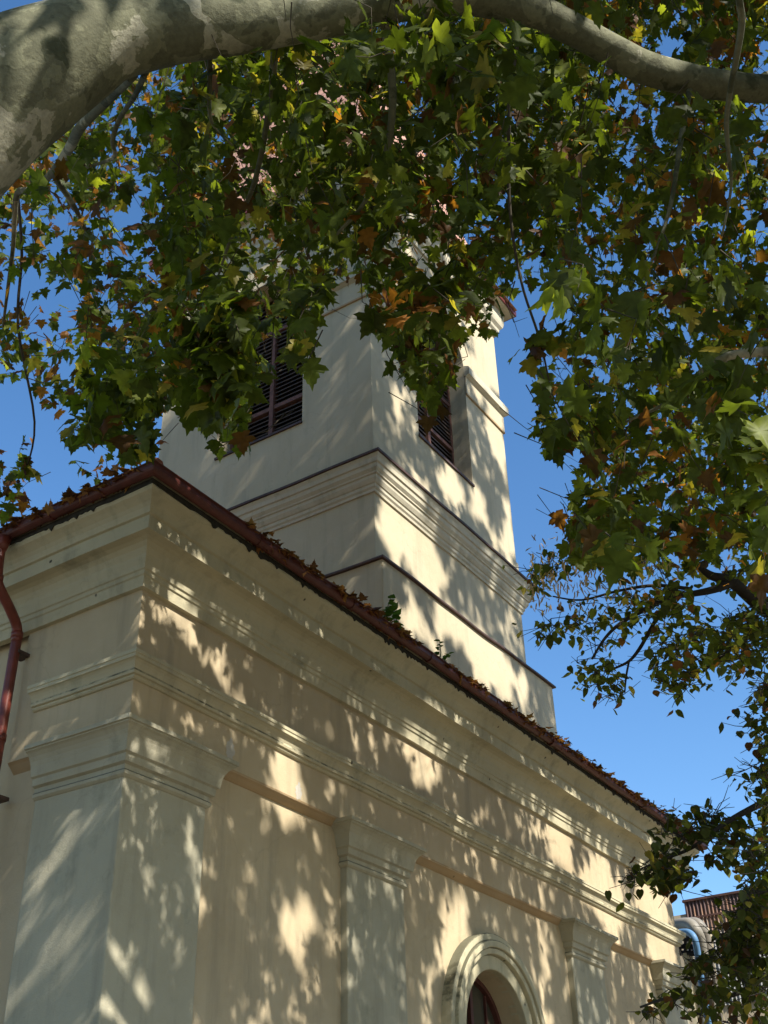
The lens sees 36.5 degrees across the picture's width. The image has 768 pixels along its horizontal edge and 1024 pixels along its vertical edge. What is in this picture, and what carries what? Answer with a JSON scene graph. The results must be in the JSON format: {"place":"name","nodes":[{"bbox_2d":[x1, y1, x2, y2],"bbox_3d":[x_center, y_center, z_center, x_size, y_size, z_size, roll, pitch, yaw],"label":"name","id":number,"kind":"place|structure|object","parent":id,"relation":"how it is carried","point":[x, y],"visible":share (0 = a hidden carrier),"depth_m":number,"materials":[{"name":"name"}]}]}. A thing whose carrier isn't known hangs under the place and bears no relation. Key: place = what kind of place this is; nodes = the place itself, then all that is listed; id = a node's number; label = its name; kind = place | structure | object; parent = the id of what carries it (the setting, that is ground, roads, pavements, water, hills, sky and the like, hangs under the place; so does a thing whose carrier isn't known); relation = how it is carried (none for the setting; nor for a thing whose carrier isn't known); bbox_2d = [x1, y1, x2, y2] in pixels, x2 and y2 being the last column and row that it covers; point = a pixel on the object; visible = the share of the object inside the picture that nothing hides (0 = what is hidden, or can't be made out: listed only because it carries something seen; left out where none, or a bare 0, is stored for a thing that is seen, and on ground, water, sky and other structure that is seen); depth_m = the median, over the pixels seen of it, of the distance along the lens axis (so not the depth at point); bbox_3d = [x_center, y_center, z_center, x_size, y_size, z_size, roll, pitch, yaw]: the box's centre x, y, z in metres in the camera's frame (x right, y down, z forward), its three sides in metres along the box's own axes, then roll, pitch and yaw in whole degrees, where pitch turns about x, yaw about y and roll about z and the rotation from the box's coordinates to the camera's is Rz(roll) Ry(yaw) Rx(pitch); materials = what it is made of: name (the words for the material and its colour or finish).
{"place":"outdoors","nodes":[
{"label":"outdoors","id":0,"kind":"place"},
{"bbox_2d":[0,43,708,1023],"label":"church","id":1,"kind":"structure","parent":0,"point":[242,781],"depth_m":9.37,"materials":[{"name":"beige paint"}]},
{"bbox_2d":[214,301,302,460],"bbox_3d":[-1.759,-2.235,17.900,1.608,3.136,0.460,-21,-38,27],"label":"louvre window","id":2,"kind":"structure","parent":1,"relation":"in","point":[283,395],"depth_m":17.69,"materials":[{"name":"brown wood"}]},
{"bbox_2d":[0,462,684,827],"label":"leaf litter","id":3,"kind":"object","parent":1,"relation":"on","point":[68,494],"visible":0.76,"depth_m":9.50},
{"bbox_2d":[383,594,396,620],"bbox_3d":[0.039,0.872,10.156,0.136,0.323,0.168,-21,-38,27],"label":"weed","id":4,"kind":"object","parent":3,"relation":"on","point":[389,610],"visible":0.94,"depth_m":10.18,"materials":[{"name":"green plant"}]},
{"bbox_2d":[392,601,403,629],"bbox_3d":[0.119,0.954,10.293,0.133,0.335,0.232,-10,-34,13],"label":"weed","id":5,"kind":"object","parent":3,"relation":"on","point":[396,614],"visible":0.62,"depth_m":10.26,"materials":[{"name":"green plant"}]},
{"bbox_2d":[434,639,453,660],"bbox_3d":[0.554,1.324,10.799,0.228,0.250,0.113,27,-42,-36],"label":"weed","id":6,"kind":"object","parent":3,"relation":"on","point":[445,656],"visible":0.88,"depth_m":10.78,"materials":[{"name":"green plant"}]},
{"bbox_2d":[417,342,474,486],"bbox_3d":[0.737,-1.986,18.390,0.460,3.136,1.608,-21,-38,27],"label":"louvre window","id":7,"kind":"structure","parent":1,"relation":"in","point":[440,438],"depth_m":18.39,"materials":[{"name":"brown wood"}]},
{"bbox_2d":[441,933,544,1023],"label":"window","id":8,"kind":"structure","parent":1,"relation":"in","point":[465,999],"depth_m":10.66,"materials":[{"name":"beige paint"}]},
{"bbox_2d":[0,0,767,915],"label":"sky","id":9,"kind":"structure","parent":0,"point":[664,758],"materials":[{"name":"blue"}]},
{"bbox_2d":[674,890,767,1023],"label":"industrial hall","id":10,"kind":"structure","parent":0,"point":[703,910],"depth_m":20.69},
{"label":"ground","id":11,"kind":"structure","parent":0,"visible":0},
{"bbox_2d":[0,0,767,612],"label":"plane tree","id":12,"kind":"object","parent":11,"relation":"on","point":[70,70],"visible":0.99,"depth_m":6.41,"materials":[{"name":"green plant"}]},
{"bbox_2d":[502,532,767,1023],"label":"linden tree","id":13,"kind":"object","parent":11,"relation":"on","point":[741,950],"visible":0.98,"depth_m":7.50,"materials":[{"name":"green plant"}]},
{"bbox_2d":[679,936,703,1023],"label":"pipe rack","id":14,"kind":"object","parent":11,"relation":"on","point":[686,955],"visible":0.42,"depth_m":16.89,"materials":[{"name":"paint"}]},
{"bbox_2d":[679,929,711,1023],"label":"pipe","id":15,"kind":"object","parent":11,"relation":"on","point":[694,937],"visible":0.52,"depth_m":16.45,"materials":[{"name":"blue paint"}]},
{"bbox_2d":[674,917,718,1020],"bbox_3d":[4.451,8.536,15.752,0.335,5.920,1.158,11,-35,-19],"label":"pipe","id":16,"kind":"object","parent":11,"relation":"on","point":[687,923],"visible":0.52,"depth_m":16.76,"materials":[{"name":"grey metal"}]},
{"bbox_2d":[688,917,723,1022],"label":"pipe","id":17,"kind":"object","parent":11,"relation":"on","point":[704,929],"visible":0.27,"depth_m":17.05,"materials":[{"name":"grey metal"}]},
{"bbox_2d":[707,927,724,1020],"bbox_3d":[4.833,8.666,15.981,0.381,5.934,0.304,-21,-38,27],"label":"pipe","id":18,"kind":"object","parent":11,"relation":"on","point":[715,970],"visible":0.03,"depth_m":17.25,"materials":[{"name":"grey metal"}]}
]}

